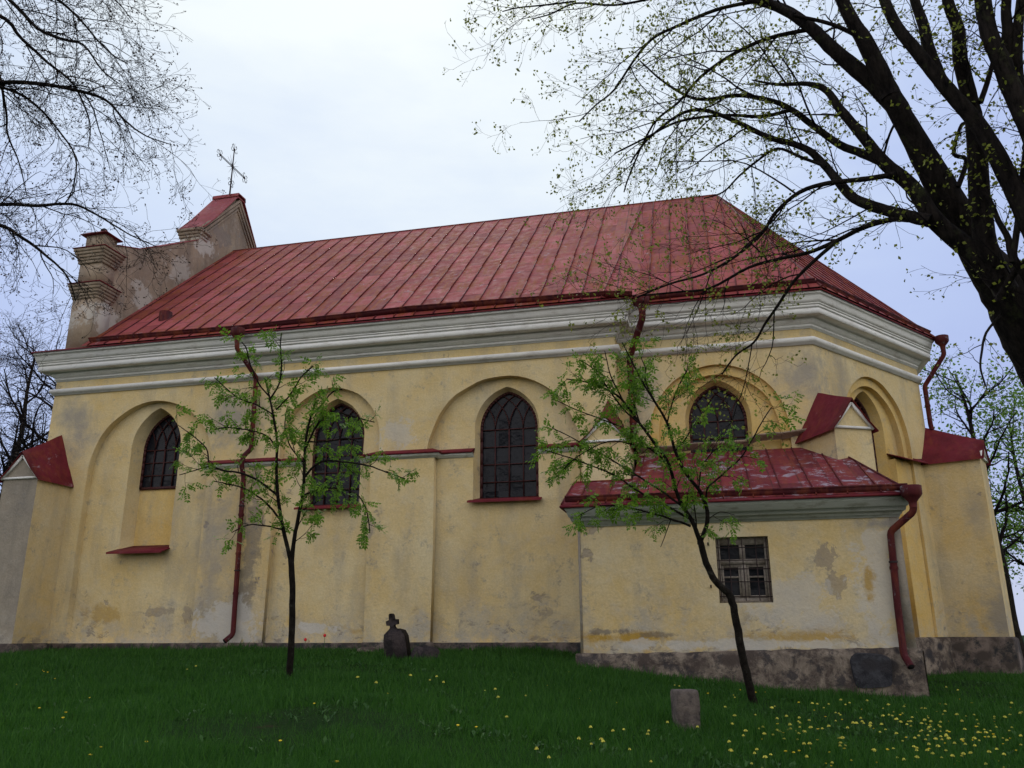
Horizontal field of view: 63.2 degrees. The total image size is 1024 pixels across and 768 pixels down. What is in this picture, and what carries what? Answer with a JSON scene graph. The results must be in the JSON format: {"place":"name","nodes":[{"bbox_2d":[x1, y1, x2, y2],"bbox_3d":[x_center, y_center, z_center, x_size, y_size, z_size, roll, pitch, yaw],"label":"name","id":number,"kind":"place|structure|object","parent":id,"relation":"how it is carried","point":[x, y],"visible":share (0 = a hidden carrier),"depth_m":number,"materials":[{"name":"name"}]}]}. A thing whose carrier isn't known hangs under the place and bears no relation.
{"place":"outdoors","nodes":[
{"label":"outdoors","id":0,"kind":"place"},
{"bbox_2d":[0,635,1023,767],"bbox_3d":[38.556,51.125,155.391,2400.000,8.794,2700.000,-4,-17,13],"label":"ground","id":1,"kind":"structure","parent":0,"point":[267,725],"depth_m":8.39,"materials":[{"name":"green plant"}]},
{"bbox_2d":[0,314,54,497],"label":"leafless tree","id":2,"kind":"object","parent":1,"relation":"on","point":[16,424],"visible":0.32,"depth_m":36.73,"materials":[{"name":"brown plant"}]},
{"bbox_2d":[0,297,70,469],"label":"leafless tree","id":3,"kind":"object","parent":1,"relation":"on","point":[33,424],"visible":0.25,"depth_m":30.91,"materials":[{"name":"brown plant"}]},
{"bbox_2d":[0,0,231,394],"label":"bare tree","id":4,"kind":"object","parent":1,"relation":"on","point":[42,84],"visible":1,"depth_m":9.38,"materials":[{"name":"brown plant"}]},
{"bbox_2d":[169,325,419,677],"bbox_3d":[-3.376,1.797,12.277,4.052,5.217,2.030,-4,-17,13],"label":"young rowan","id":5,"kind":"object","parent":1,"relation":"on","point":[227,476],"visible":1,"depth_m":12.46,"materials":[{"name":"green plant"}]},
{"bbox_2d":[356,647,378,651],"bbox_3d":[-3.046,5.634,17.614,0.572,0.142,0.262,-4,-17,13],"label":"rubble stone","id":6,"kind":"object","parent":1,"relation":"on","point":[368,648],"visible":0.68,"depth_m":17.52,"materials":[{"name":"grey stone"}]},
{"bbox_2d":[383,613,410,658],"bbox_3d":[-2.195,4.935,16.032,0.533,0.994,0.260,-4,-17,13],"label":"tombstone","id":7,"kind":"object","parent":1,"relation":"on","point":[396,641],"visible":0.91,"depth_m":15.94,"materials":[{"name":"grey stone"}]},
{"bbox_2d":[410,646,439,658],"bbox_3d":[-1.627,5.087,15.631,0.692,0.324,0.483,-4,-17,13],"label":"fallen stone","id":8,"kind":"object","parent":1,"relation":"on","point":[426,650],"visible":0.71,"depth_m":15.50,"materials":[{"name":"grey stone"}]},
{"bbox_2d":[0,143,1023,698],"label":"church","id":9,"kind":"structure","parent":1,"relation":"on","point":[862,553],"depth_m":19.43,"materials":[{"name":"yellow paint"}]},
{"bbox_2d":[106,415,180,553],"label":"window","id":10,"kind":"structure","parent":9,"relation":"in","point":[159,454],"depth_m":21.59,"materials":[{"name":"black glass"}]},
{"bbox_2d":[294,403,363,509],"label":"window","id":11,"kind":"structure","parent":9,"relation":"in","point":[323,470],"depth_m":20.28,"materials":[{"name":"black glass"}]},
{"bbox_2d":[467,392,541,502],"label":"window","id":12,"kind":"structure","parent":9,"relation":"in","point":[508,435],"depth_m":19.33,"materials":[{"name":"black glass"}]},
{"bbox_2d":[689,386,749,452],"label":"window","id":13,"kind":"structure","parent":9,"relation":"in","point":[740,418],"depth_m":18.99,"materials":[{"name":"black glass"}]},
{"bbox_2d":[707,537,772,602],"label":"window","id":14,"kind":"structure","parent":9,"relation":"in","point":[743,567],"depth_m":14.69,"materials":[{"name":"grey glass"}]},
{"bbox_2d":[854,397,877,471],"bbox_3d":[8.276,1.285,19.828,1.310,2.068,0.064,13,-21,-37],"label":"window","id":15,"kind":"structure","parent":9,"relation":"in","point":[856,399],"depth_m":20.18,"materials":[{"name":"black glass"}]},
{"bbox_2d":[526,336,806,704],"bbox_3d":[2.071,1.904,11.426,3.682,5.106,1.926,2,-17,-8],"label":"young rowan","id":16,"kind":"object","parent":1,"relation":"on","point":[636,385],"visible":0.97,"depth_m":11.72,"materials":[{"name":"green plant"}]},
{"bbox_2d":[670,689,700,730],"bbox_3d":[1.949,3.713,9.328,0.276,0.540,0.271,2,-17,-9],"label":"stone post","id":17,"kind":"object","parent":1,"relation":"on","point":[685,704],"visible":0.78,"depth_m":9.24,"materials":[{"name":"stone"}]},
{"bbox_2d":[443,0,1023,476],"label":"maple tree","id":18,"kind":"object","parent":1,"relation":"on","point":[953,216],"visible":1,"depth_m":7.02,"materials":[{"name":"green plant"}]},
{"bbox_2d":[919,344,1023,657],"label":"leafing tree","id":19,"kind":"object","parent":1,"relation":"on","point":[1006,509],"visible":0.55,"depth_m":28.54,"materials":[{"name":"green plant"}]},
{"bbox_2d":[924,376,1023,594],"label":"leafing tree","id":20,"kind":"object","parent":1,"relation":"on","point":[1007,541],"visible":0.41,"depth_m":32.73,"materials":[{"name":"green plant"}]},
{"bbox_2d":[997,391,1023,483],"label":"leafing tree","id":21,"kind":"object","parent":1,"relation":"on","point":[1004,475],"visible":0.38,"depth_m":38.13,"materials":[{"name":"green plant"}]},
{"bbox_2d":[0,0,1023,634],"label":"sky","id":22,"kind":"structure","parent":0,"point":[343,118],"materials":[{"name":"white"}]}
]}

